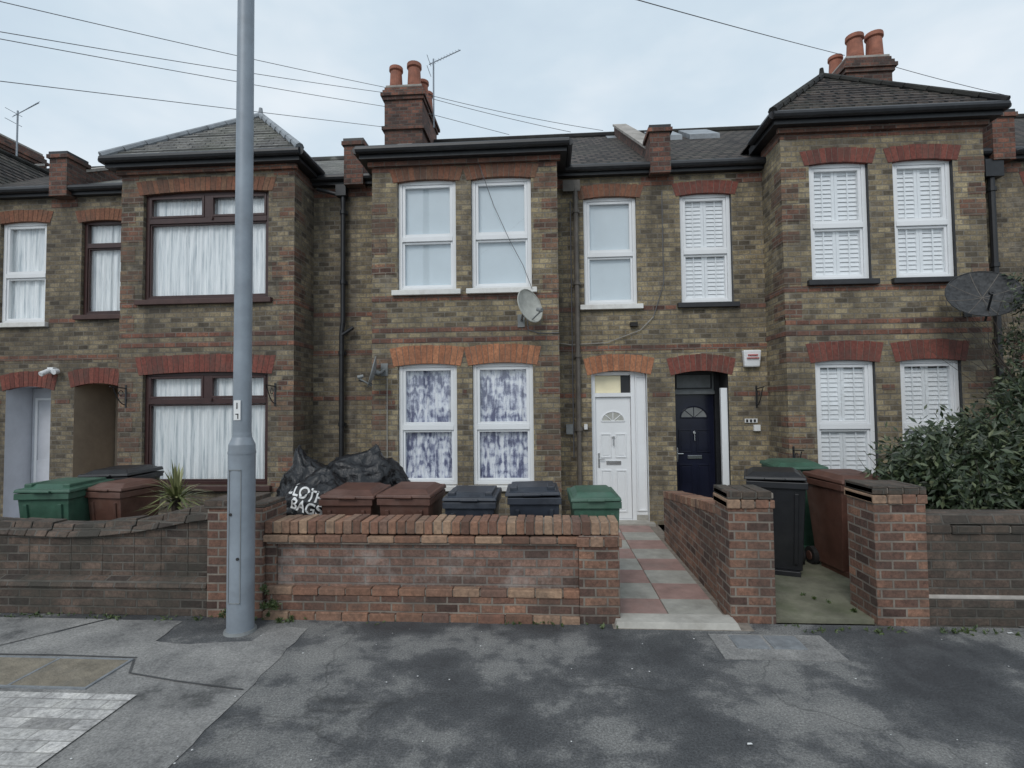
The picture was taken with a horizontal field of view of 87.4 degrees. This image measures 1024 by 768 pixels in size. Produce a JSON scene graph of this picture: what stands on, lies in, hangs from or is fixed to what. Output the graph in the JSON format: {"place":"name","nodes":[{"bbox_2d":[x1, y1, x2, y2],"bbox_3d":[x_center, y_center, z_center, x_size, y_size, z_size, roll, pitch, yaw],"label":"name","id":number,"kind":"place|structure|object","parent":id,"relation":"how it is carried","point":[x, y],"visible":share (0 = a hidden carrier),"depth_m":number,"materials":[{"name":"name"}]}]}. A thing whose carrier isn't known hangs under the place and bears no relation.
{"place":"outdoors","nodes":[
{"label":"outdoors","id":0,"kind":"place"},
{"bbox_2d":[380,60,439,144],"bbox_3d":[-2.266,-5.815,12.159,0.960,2.214,1.640,-1,-2,4],"label":"chimney stack","id":1,"kind":"object","parent":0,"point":[408,109],"visible":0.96,"depth_m":11.41,"materials":[{"name":"red brick"}]},
{"bbox_2d":[0,613,1023,767],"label":"pavement","id":2,"kind":"structure","parent":0,"point":[338,695],"depth_m":3.25,"materials":[{"name":"asphalt"}]},
{"bbox_2d":[0,617,306,767],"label":"concrete footway","id":3,"kind":"structure","parent":2,"relation":"attached to","point":[158,723],"depth_m":3.57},
{"bbox_2d":[0,655,133,689],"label":"manhole cover","id":4,"kind":"object","parent":3,"relation":"on","point":[67,673],"visible":1,"depth_m":3.67,"materials":[{"name":"concrete"}]},
{"bbox_2d":[0,691,135,767],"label":"block paving","id":5,"kind":"structure","parent":3,"relation":"on","point":[37,729],"depth_m":3.09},
{"bbox_2d":[0,653,242,689],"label":"pavement joints","id":6,"kind":"object","parent":3,"relation":"on","point":[130,669],"visible":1,"depth_m":3.71,"materials":[{"name":"asphalt"}]},
{"bbox_2d":[223,0,256,637],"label":"lamp post","id":7,"kind":"object","parent":2,"relation":"on","point":[240,576],"visible":1,"depth_m":4.36,"materials":[{"name":"metal"}]},
{"bbox_2d":[204,492,285,617],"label":"gate pier","id":8,"kind":"structure","parent":2,"relation":"on","point":[267,506],"depth_m":4.62,"materials":[{"name":"brick"}]},
{"bbox_2d":[263,514,621,624],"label":"garden wall","id":9,"kind":"structure","parent":2,"relation":"on","point":[501,569],"depth_m":4.52,"materials":[{"name":"brick"}]},
{"bbox_2d":[0,584,1021,636],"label":"weeds","id":10,"kind":"object","parent":2,"relation":"on","point":[273,603],"visible":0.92,"depth_m":4.47,"materials":[{"name":"green plant"}]},
{"bbox_2d":[708,634,849,661],"bbox_3d":[1.930,1.932,3.934,0.840,0.025,0.410,-1,-2,4],"label":"inspection cover","id":11,"kind":"object","parent":2,"relation":"on","point":[775,647],"visible":1,"depth_m":3.91,"materials":[{"name":"concrete"}]},
{"bbox_2d":[0,0,1023,167],"label":"sky","id":12,"kind":"structure","parent":0,"point":[594,64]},
{"bbox_2d":[775,560,873,623],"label":"garden path","id":13,"kind":"structure","parent":0,"point":[820,583],"depth_m":4.80,"materials":[{"name":"concrete"}]},
{"bbox_2d":[744,467,807,577],"bbox_3d":[2.846,1.449,5.797,0.593,1.057,0.788,-2,-2,24],"label":"wheelie bin","id":14,"kind":"object","parent":13,"relation":"on","point":[787,487],"visible":0.77,"depth_m":5.48,"materials":[{"name":"black plastic"}]},
{"bbox_2d":[760,458,828,548],"bbox_3d":[3.511,1.475,6.694,0.591,1.060,0.806,-1,-2,10],"label":"wheelie bin","id":15,"kind":"object","parent":13,"relation":"on","point":[801,464],"visible":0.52,"depth_m":6.41,"materials":[{"name":"green plastic"}]},
{"bbox_2d":[802,469,879,578],"bbox_3d":[3.550,1.445,5.684,0.574,1.040,0.800,0,-2,-3],"label":"wheelie bin","id":16,"kind":"object","parent":13,"relation":"on","point":[827,499],"visible":0.48,"depth_m":5.59,"materials":[{"name":"brown plastic"}]},
{"bbox_2d":[844,479,929,626],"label":"gate pier","id":17,"kind":"structure","parent":13,"relation":"on","point":[888,560],"depth_m":4.31,"materials":[{"name":"brick"}]},
{"label":"garden ground","id":18,"kind":"structure","parent":0,"visible":0},
{"bbox_2d":[0,198,68,517],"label":"walls","id":19,"kind":"structure","parent":18,"relation":"on","point":[16,409],"depth_m":8.74,"materials":[{"name":"brick"}]},
{"bbox_2d":[2,223,46,322],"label":"window frame","id":20,"kind":"object","parent":19,"relation":"in","point":[9,276],"visible":0.7,"depth_m":8.86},
{"bbox_2d":[11,229,44,318],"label":"window covering","id":21,"kind":"object","parent":20,"relation":"in","point":[27,299],"depth_m":8.94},
{"bbox_2d":[0,322,48,327],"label":"window sills","id":22,"kind":"structure","parent":19,"relation":"attached to","point":[23,324],"depth_m":8.67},
{"bbox_2d":[0,185,52,199],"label":"gutters","id":23,"kind":"object","parent":19,"relation":"attached to","point":[24,192],"visible":0.7,"depth_m":8.68,"materials":[{"name":"black plastic"}]},
{"bbox_2d":[0,210,57,390],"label":"brick arches","id":24,"kind":"structure","parent":19,"relation":"attached to","point":[13,380],"depth_m":8.72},
{"bbox_2d":[0,199,68,403],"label":"brick bands","id":25,"kind":"object","parent":19,"relation":"attached to","point":[56,203],"visible":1,"depth_m":8.71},
{"bbox_2d":[31,388,50,482],"bbox_3d":[-7.809,1.153,9.121,0.760,2.170,0.085,-1,-2,4],"label":"porch door","id":26,"kind":"structure","parent":19,"relation":"attached to","point":[40,457],"depth_m":9.12,"materials":[{"name":"white plastic"}]},
{"bbox_2d":[0,148,104,186],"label":"roof","id":27,"kind":"structure","parent":19,"relation":"on","point":[15,171],"depth_m":10.60,"materials":[{"name":"tile"}]},
{"bbox_3d":[-11.800,-4.175,11.044,0.640,2.690,4.270,-1,-2,4],"label":"party wall parapet","id":28,"kind":"object","parent":19,"relation":"attached to","visible":0},
{"bbox_2d":[0,133,48,167],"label":"parapet","id":29,"kind":"object","parent":28,"relation":"on","point":[7,144],"visible":0.27,"depth_m":13.05,"materials":[{"name":"red brick"}]},
{"bbox_2d":[13,477,113,520],"bbox_3d":[-4.753,1.540,5.736,0.560,1.028,0.773,-1,-2,-2],"label":"wheelie bin","id":30,"kind":"object","parent":18,"relation":"on","point":[62,498],"visible":0.41,"depth_m":5.44,"materials":[{"name":"green plastic"}]},
{"bbox_2d":[0,505,207,615],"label":"old garden wall","id":31,"kind":"structure","parent":18,"relation":"on","point":[146,565],"depth_m":4.76,"materials":[{"name":"brick"}]},
{"bbox_2d":[78,464,163,479],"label":"wheelie bin","id":32,"kind":"object","parent":18,"relation":"on","point":[118,472],"visible":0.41,"depth_m":6.54,"materials":[{"name":"black plastic"}]},
{"bbox_2d":[85,478,166,520],"bbox_3d":[-4.216,1.555,5.872,0.469,0.998,0.639,-1,-2,12],"label":"wheelie bin","id":33,"kind":"object","parent":18,"relation":"on","point":[114,499],"visible":0.41,"depth_m":5.66,"materials":[{"name":"brown plastic"}]},
{"bbox_2d":[137,458,211,515],"bbox_3d":[-3.540,1.423,5.653,0.795,1.269,0.781,-1,-2,4],"label":"yucca plant","id":34,"kind":"object","parent":18,"relation":"on","point":[175,491],"visible":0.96,"depth_m":5.62,"materials":[{"name":"green plant"}]},
{"bbox_2d":[63,171,357,514],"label":"walls","id":35,"kind":"structure","parent":18,"relation":"on","point":[89,428],"depth_m":8.34,"materials":[{"name":"brick"}]},
{"bbox_2d":[46,151,121,199],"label":"party wall parapet","id":36,"kind":"structure","parent":35,"relation":"attached to","point":[66,168],"depth_m":8.64,"materials":[{"name":"red brick"}]},
{"bbox_2d":[83,221,121,314],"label":"window frame","id":37,"kind":"object","parent":35,"relation":"in","point":[89,247],"visible":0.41,"depth_m":8.77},
{"bbox_2d":[91,225,121,310],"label":"window covering","id":38,"kind":"object","parent":37,"relation":"in","point":[105,279],"depth_m":8.85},
{"bbox_2d":[68,176,276,387],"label":"brick arches","id":39,"kind":"structure","parent":35,"relation":"attached to","point":[154,365],"depth_m":7.92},
{"bbox_2d":[72,297,272,490],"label":"window sills","id":40,"kind":"structure","parent":35,"relation":"attached to","point":[187,302],"depth_m":7.81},
{"bbox_2d":[67,147,343,196],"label":"gutters","id":41,"kind":"object","parent":35,"relation":"attached to","point":[223,161],"visible":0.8,"depth_m":7.84,"materials":[{"name":"black plastic"}]},
{"bbox_2d":[144,372,267,484],"bbox_3d":[-4.475,0.649,7.872,1.906,1.648,0.100,-1,-2,4],"label":"window frame","id":42,"kind":"object","parent":35,"relation":"in","point":[207,389],"visible":0.85,"depth_m":7.88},
{"bbox_2d":[152,378,264,478],"bbox_3d":[-4.470,0.651,7.947,1.906,1.648,0.046,-1,-2,4],"label":"window covering","id":43,"kind":"object","parent":42,"relation":"attached to","point":[193,442],"depth_m":7.96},
{"bbox_2d":[145,191,268,299],"bbox_3d":[-4.524,-2.054,7.979,1.926,1.618,0.100,-1,-2,4],"label":"window frame","id":44,"kind":"object","parent":35,"relation":"in","point":[208,216],"visible":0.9,"depth_m":7.99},
{"bbox_2d":[153,197,265,295],"bbox_3d":[-4.519,-2.051,8.054,1.926,1.618,0.045,-1,-2,4],"label":"window covering","id":45,"kind":"object","parent":44,"relation":"in","point":[193,260],"depth_m":8.06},
{"bbox_2d":[64,168,357,491],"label":"brick bands","id":46,"kind":"object","parent":35,"relation":"attached to","point":[286,289],"visible":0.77,"depth_m":7.88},
{"bbox_2d":[89,107,343,183],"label":"roof","id":47,"kind":"structure","parent":35,"relation":"on","point":[268,133],"depth_m":8.32,"materials":[{"name":"tile"}]},
{"bbox_2d":[317,184,371,456],"bbox_3d":[-2.502,-0.527,8.271,1.041,5.150,0.120,-1,-2,4],"label":"downpipe","id":48,"kind":"object","parent":35,"relation":"attached to","point":[341,191],"visible":0.84,"depth_m":8.28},
{"bbox_2d":[319,482,390,515],"bbox_3d":[-1.546,1.509,5.370,0.537,0.995,0.733,-1,-2,2],"label":"wheelie bin","id":49,"kind":"object","parent":18,"relation":"on","point":[349,498],"visible":0.34,"depth_m":5.09,"materials":[{"name":"brown plastic"}]},
{"bbox_2d":[376,482,445,515],"bbox_3d":[-0.974,1.498,5.313,0.527,1.001,0.731,-1,-2,7],"label":"wheelie bin","id":50,"kind":"object","parent":18,"relation":"on","point":[411,498],"visible":0.45,"depth_m":5.04,"materials":[{"name":"brown plastic"}]},
{"bbox_2d":[442,485,501,516],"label":"wheelie bin","id":51,"kind":"object","parent":18,"relation":"on","point":[473,500],"visible":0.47,"depth_m":5.02,"materials":[{"name":"grey plastic"}]},
{"bbox_2d":[358,162,664,524],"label":"walls","id":52,"kind":"structure","parent":18,"relation":"on","point":[599,326],"depth_m":7.97,"materials":[{"name":"brick"}]},
{"bbox_2d":[357,356,387,386],"bbox_3d":[-1.964,-0.170,7.445,0.303,0.440,0.475,-1,-2,12],"label":"satellite dish","id":53,"kind":"object","parent":52,"relation":"attached to","point":[382,372],"visible":1,"depth_m":7.38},
{"bbox_2d":[341,138,411,188],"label":"party wall parapet","id":54,"kind":"structure","parent":52,"relation":"attached to","point":[354,169],"depth_m":8.28,"materials":[{"name":"red brick"}]},
{"bbox_2d":[399,181,455,289],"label":"window frame","id":55,"kind":"object","parent":52,"relation":"in","point":[405,240],"visible":0.91,"depth_m":7.75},
{"bbox_2d":[406,188,450,285],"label":"window covering","id":56,"kind":"object","parent":55,"relation":"in","point":[427,211],"depth_m":7.82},
{"bbox_2d":[399,364,456,484],"bbox_3d":[-1.192,0.571,7.667,0.846,1.718,0.076,-1,-2,4],"label":"window frame","id":57,"kind":"object","parent":52,"relation":"in","point":[405,426],"visible":0.74,"depth_m":7.65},
{"bbox_2d":[406,371,451,477],"bbox_3d":[-1.188,0.574,7.731,0.846,1.718,0.044,-1,-2,4],"label":"window covering","id":58,"kind":"object","parent":57,"relation":"attached to","point":[428,454],"depth_m":7.73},
{"bbox_2d":[352,137,649,185],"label":"gutters","id":59,"kind":"object","parent":52,"relation":"attached to","point":[557,149],"visible":0.68,"depth_m":7.58,"materials":[{"name":"black plastic"}]},
{"bbox_2d":[471,177,531,287],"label":"window frame","id":60,"kind":"object","parent":52,"relation":"in","point":[499,237],"visible":0.89,"depth_m":7.68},
{"bbox_2d":[478,186,527,283],"bbox_3d":[-0.145,-2.154,7.745,0.856,1.608,0.001,-1,-2,4],"label":"window covering","id":61,"kind":"object","parent":60,"relation":"in","point":[499,263],"depth_m":7.75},
{"bbox_2d":[473,363,533,484],"bbox_3d":[-0.120,0.557,7.596,0.856,1.718,0.076,-1,-2,4],"label":"window frame","id":62,"kind":"object","parent":52,"relation":"in","point":[479,426],"visible":0.87,"depth_m":7.57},
{"bbox_2d":[480,369,529,477],"bbox_3d":[-0.116,0.560,7.659,0.856,1.718,0.047,-1,-2,4],"label":"window covering","id":63,"kind":"object","parent":62,"relation":"attached to","point":[503,396],"depth_m":7.66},
{"bbox_2d":[357,161,662,491],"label":"brick bands","id":64,"kind":"object","parent":52,"relation":"attached to","point":[550,314],"visible":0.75,"depth_m":7.61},
{"bbox_2d":[391,287,643,490],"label":"window sills","id":65,"kind":"structure","parent":52,"relation":"attached to","point":[499,290],"depth_m":7.58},
{"bbox_2d":[387,165,652,484],"bbox_3d":[0.195,-0.543,7.711,3.927,5.282,0.624,0,-2,-11],"label":"downpipe and cables","id":66,"kind":"object","parent":52,"relation":"attached to","point":[571,185],"visible":0.84,"depth_m":8.04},
{"bbox_2d":[389,162,654,375],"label":"brick arches","id":67,"kind":"structure","parent":52,"relation":"attached to","point":[453,355],"depth_m":7.66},
{"bbox_2d":[517,289,542,326],"bbox_3d":[0.242,-1.048,7.278,0.367,0.475,0.550,-1,-2,4],"label":"satellite dish","id":68,"kind":"object","parent":52,"relation":"attached to","point":[530,306],"visible":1,"depth_m":7.25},
{"bbox_2d":[433,131,645,163],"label":"roof","id":69,"kind":"structure","parent":52,"relation":"on","point":[593,147],"depth_m":10.42,"materials":[{"name":"tile"}]},
{"bbox_2d":[583,197,636,304],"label":"window frame","id":70,"kind":"object","parent":52,"relation":"in","point":[623,254],"visible":0.87,"depth_m":8.21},
{"bbox_2d":[589,205,630,300],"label":"window covering","id":71,"kind":"object","parent":70,"relation":"attached to","point":[609,230],"depth_m":8.28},
{"bbox_2d":[591,371,655,526],"bbox_3d":[1.625,0.952,8.054,0.950,2.290,0.350,-1,-2,4],"label":"door frame","id":72,"kind":"object","parent":52,"relation":"attached to","point":[631,384],"visible":0.8,"depth_m":8.13,"materials":[{"name":"white plastic"}]},
{"bbox_2d":[595,397,631,517],"bbox_3d":[1.549,1.123,8.169,0.530,1.840,0.098,-1,-2,4],"label":"front door","id":73,"kind":"structure","parent":72,"relation":"attached to","point":[613,443],"depth_m":8.17,"materials":[{"name":"white plastic"}]},
{"bbox_2d":[606,124,672,177],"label":"party wall parapet","id":74,"kind":"structure","parent":52,"relation":"attached to","point":[652,145],"depth_m":7.98,"materials":[{"name":"red brick"}]},
{"bbox_2d":[505,481,561,516],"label":"wheelie bin","id":75,"kind":"object","parent":18,"relation":"on","point":[542,498],"visible":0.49,"depth_m":4.97,"materials":[{"name":"grey plastic"}]},
{"bbox_2d":[566,485,621,532],"bbox_3d":[0.771,1.479,5.094,0.459,0.985,0.636,-1,-2,2],"label":"wheelie bin","id":76,"kind":"object","parent":18,"relation":"on","point":[597,500],"visible":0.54,"depth_m":4.85,"materials":[{"name":"green plastic"}]},
{"bbox_2d":[612,524,753,630],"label":"slab path","id":77,"kind":"structure","parent":18,"relation":"on","point":[662,587],"depth_m":5.04,"materials":[{"name":"concrete"}]},
{"bbox_2d":[663,491,716,600],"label":"path side wall","id":78,"kind":"structure","parent":77,"relation":"on","point":[689,530],"depth_m":5.59,"materials":[{"name":"brick"}]},
{"bbox_2d":[713,485,775,623],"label":"gate pier","id":79,"kind":"structure","parent":77,"relation":"on","point":[745,561],"depth_m":4.38,"materials":[{"name":"brick"}]},
{"bbox_2d":[658,132,996,490],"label":"walls","id":80,"kind":"structure","parent":18,"relation":"on","point":[757,262],"depth_m":7.35,"materials":[{"name":"brick"}]},
{"bbox_2d":[675,372,729,485],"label":"door frame","id":81,"kind":"object","parent":80,"relation":"attached to","point":[697,383],"visible":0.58,"depth_m":8.35,"materials":[{"name":"white plastic"}]},
{"bbox_2d":[675,394,714,497],"bbox_3d":[2.868,1.073,8.414,0.620,1.810,0.098,-1,-2,4],"label":"front door","id":82,"kind":"structure","parent":81,"relation":"attached to","point":[695,451],"depth_m":8.41,"materials":[{"name":"blue paint"}]},
{"bbox_2d":[679,194,731,301],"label":"window frame","id":83,"kind":"object","parent":80,"relation":"in","point":[724,251],"visible":0.93,"depth_m":8.12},
{"bbox_2d":[685,201,724,297],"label":"window covering","id":84,"kind":"object","parent":83,"relation":"attached to","point":[697,220],"depth_m":8.18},
{"bbox_2d":[742,350,760,366],"bbox_3d":[3.536,-0.375,7.894,0.257,0.250,0.115,-1,-2,4],"label":"alarm box","id":85,"kind":"object","parent":80,"relation":"attached to","point":[751,358],"visible":1,"depth_m":7.86,"materials":[{"name":"white plastic"}]},
{"bbox_2d":[677,276,956,307],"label":"window sills","id":86,"kind":"structure","parent":80,"relation":"attached to","point":[872,281],"depth_m":7.21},
{"bbox_2d":[666,144,969,375],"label":"brick arches","id":87,"kind":"structure","parent":80,"relation":"attached to","point":[869,351],"depth_m":7.27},
{"bbox_2d":[638,67,1010,159],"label":"roof","id":88,"kind":"structure","parent":80,"relation":"on","point":[822,89],"depth_m":7.96,"materials":[{"name":"tile"}]},
{"bbox_2d":[644,129,719,139],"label":"roof windows","id":89,"kind":"structure","parent":88,"relation":"in","point":[698,134],"depth_m":10.91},
{"bbox_2d":[827,29,897,80],"bbox_3d":[6.798,-5.684,10.896,0.970,2.064,1.740,-1,-2,4],"label":"chimney stack","id":90,"kind":"object","parent":88,"relation":"on","point":[874,62],"visible":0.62,"depth_m":10.16,"materials":[{"name":"red brick"}]},
{"bbox_2d":[658,126,996,468],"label":"brick bands","id":91,"kind":"object","parent":80,"relation":"attached to","point":[788,213],"visible":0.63,"depth_m":7.28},
{"bbox_2d":[653,159,1005,484],"bbox_3d":[4.592,-0.620,7.808,4.956,5.150,0.142,-1,-2,4],"label":"downpipe and cables","id":92,"kind":"object","parent":80,"relation":"attached to","point":[994,170],"visible":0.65,"depth_m":7.66,"materials":[{"name":"plastic"}]},
{"bbox_2d":[809,164,868,279],"bbox_3d":[4.481,-2.226,7.395,0.776,1.628,0.076,-1,-2,4],"label":"window frame","id":93,"kind":"object","parent":80,"relation":"in","point":[859,224],"visible":0.87,"depth_m":7.37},
{"bbox_2d":[814,172,859,274],"bbox_3d":[4.484,-2.224,7.435,0.676,1.528,0.042,-1,-2,4],"label":"window covering","id":94,"kind":"object","parent":93,"relation":"attached to","point":[835,244],"depth_m":7.43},
{"bbox_2d":[670,100,1011,174],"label":"gutters","id":95,"kind":"object","parent":80,"relation":"attached to","point":[891,117],"visible":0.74,"depth_m":7.22,"materials":[{"name":"black plastic"}]},
{"bbox_2d":[815,360,875,473],"bbox_3d":[4.510,0.527,7.288,0.776,1.698,0.076,-1,-2,4],"label":"window frame","id":96,"kind":"object","parent":80,"relation":"in","point":[867,425],"visible":0.62,"depth_m":7.27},
{"bbox_2d":[820,367,866,470],"bbox_3d":[4.512,0.528,7.328,0.676,1.598,0.042,-1,-2,4],"label":"window covering","id":97,"kind":"object","parent":96,"relation":"attached to","point":[843,449],"depth_m":7.33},
{"bbox_2d":[892,160,953,277],"bbox_3d":[5.578,-2.240,7.322,0.776,1.628,0.076,-1,-2,4],"label":"window frame","id":98,"kind":"object","parent":80,"relation":"in","point":[943,222],"visible":0.86,"depth_m":7.30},
{"bbox_2d":[897,169,943,272],"bbox_3d":[5.581,-2.239,7.362,0.676,1.528,0.042,-1,-2,4],"label":"window covering","id":99,"kind":"object","parent":98,"relation":"attached to","point":[921,257],"depth_m":7.36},
{"bbox_2d":[900,359,959,464],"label":"window frame","id":100,"kind":"object","parent":80,"relation":"in","point":[953,388],"visible":0.32,"depth_m":7.21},
{"bbox_2d":[904,366,948,449],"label":"window covering","id":101,"kind":"object","parent":100,"relation":"attached to","point":[926,385],"depth_m":7.27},
{"bbox_2d":[919,271,1023,424],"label":"climbing shrub","id":102,"kind":"object","parent":80,"relation":"attached to","point":[1016,339],"visible":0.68,"depth_m":6.42,"materials":[{"name":"green plant"}]},
{"bbox_2d":[944,271,1023,320],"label":"satellite dish","id":103,"kind":"object","parent":80,"relation":"attached to","point":[963,291],"visible":0.94,"depth_m":6.69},
{"bbox_2d":[982,109,1017,163],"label":"party wall parapet","id":104,"kind":"structure","parent":80,"relation":"attached to","point":[998,133],"depth_m":7.65,"materials":[{"name":"red brick"}]},
{"bbox_2d":[0,0,1023,149],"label":"overhead wires","id":105,"kind":"object","parent":104,"relation":"attached to","point":[329,75],"visible":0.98,"depth_m":8.32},
{"bbox_2d":[859,343,1023,509],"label":"evergreen bush","id":106,"kind":"object","parent":18,"relation":"on","point":[974,480],"visible":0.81,"depth_m":5.04,"materials":[{"name":"green plant"}]},
{"bbox_2d":[925,509,1023,627],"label":"brick garden wall","id":107,"kind":"structure","parent":18,"relation":"on","point":[975,558],"depth_m":4.32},
{"bbox_2d":[995,161,1023,442],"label":"walls","id":108,"kind":"structure","parent":18,"relation":"on","point":[1010,205],"depth_m":7.78,"materials":[{"name":"brick"}]},
{"bbox_2d":[1014,113,1023,146],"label":"roof","id":109,"kind":"structure","parent":108,"relation":"on","point":[1019,128],"depth_m":9.69,"materials":[{"name":"tile"}]},
{"bbox_3d":[-2.210,1.638,5.784,0.743,0.892,0.716,-1,-2,4],"label":"rubbish bag","id":110,"kind":"object","parent":18,"relation":"on","visible":0},
{"bbox_2d":[276,444,330,496],"bbox_3d":[-2.257,1.171,5.918,0.766,1.004,0.674,-1,-2,4],"label":"rubbish bag","id":111,"kind":"object","parent":110,"relation":"on","point":[303,467],"visible":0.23,"depth_m":5.82,"materials":[{"name":"black"}]},
{"bbox_2d":[284,467,344,515],"bbox_3d":[-1.978,1.227,5.526,0.798,0.725,0.589,-1,-2,4],"label":"rubbish bag","id":112,"kind":"object","parent":110,"relation":"on","point":[302,497],"visible":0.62,"depth_m":5.36,"materials":[{"name":"black"}]},
{"bbox_3d":[-1.581,1.618,6.179,0.801,0.950,0.818,-1,-2,4],"label":"rubbish bag","id":113,"kind":"object","parent":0,"visible":0},
{"bbox_2d":[327,444,410,486],"bbox_3d":[-1.702,1.070,6.069,1.078,0.770,0.681,-1,-2,4],"label":"rubbish bag","id":114,"kind":"object","parent":113,"relation":"on","point":[373,464],"visible":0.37,"depth_m":5.92,"materials":[{"name":"black"}]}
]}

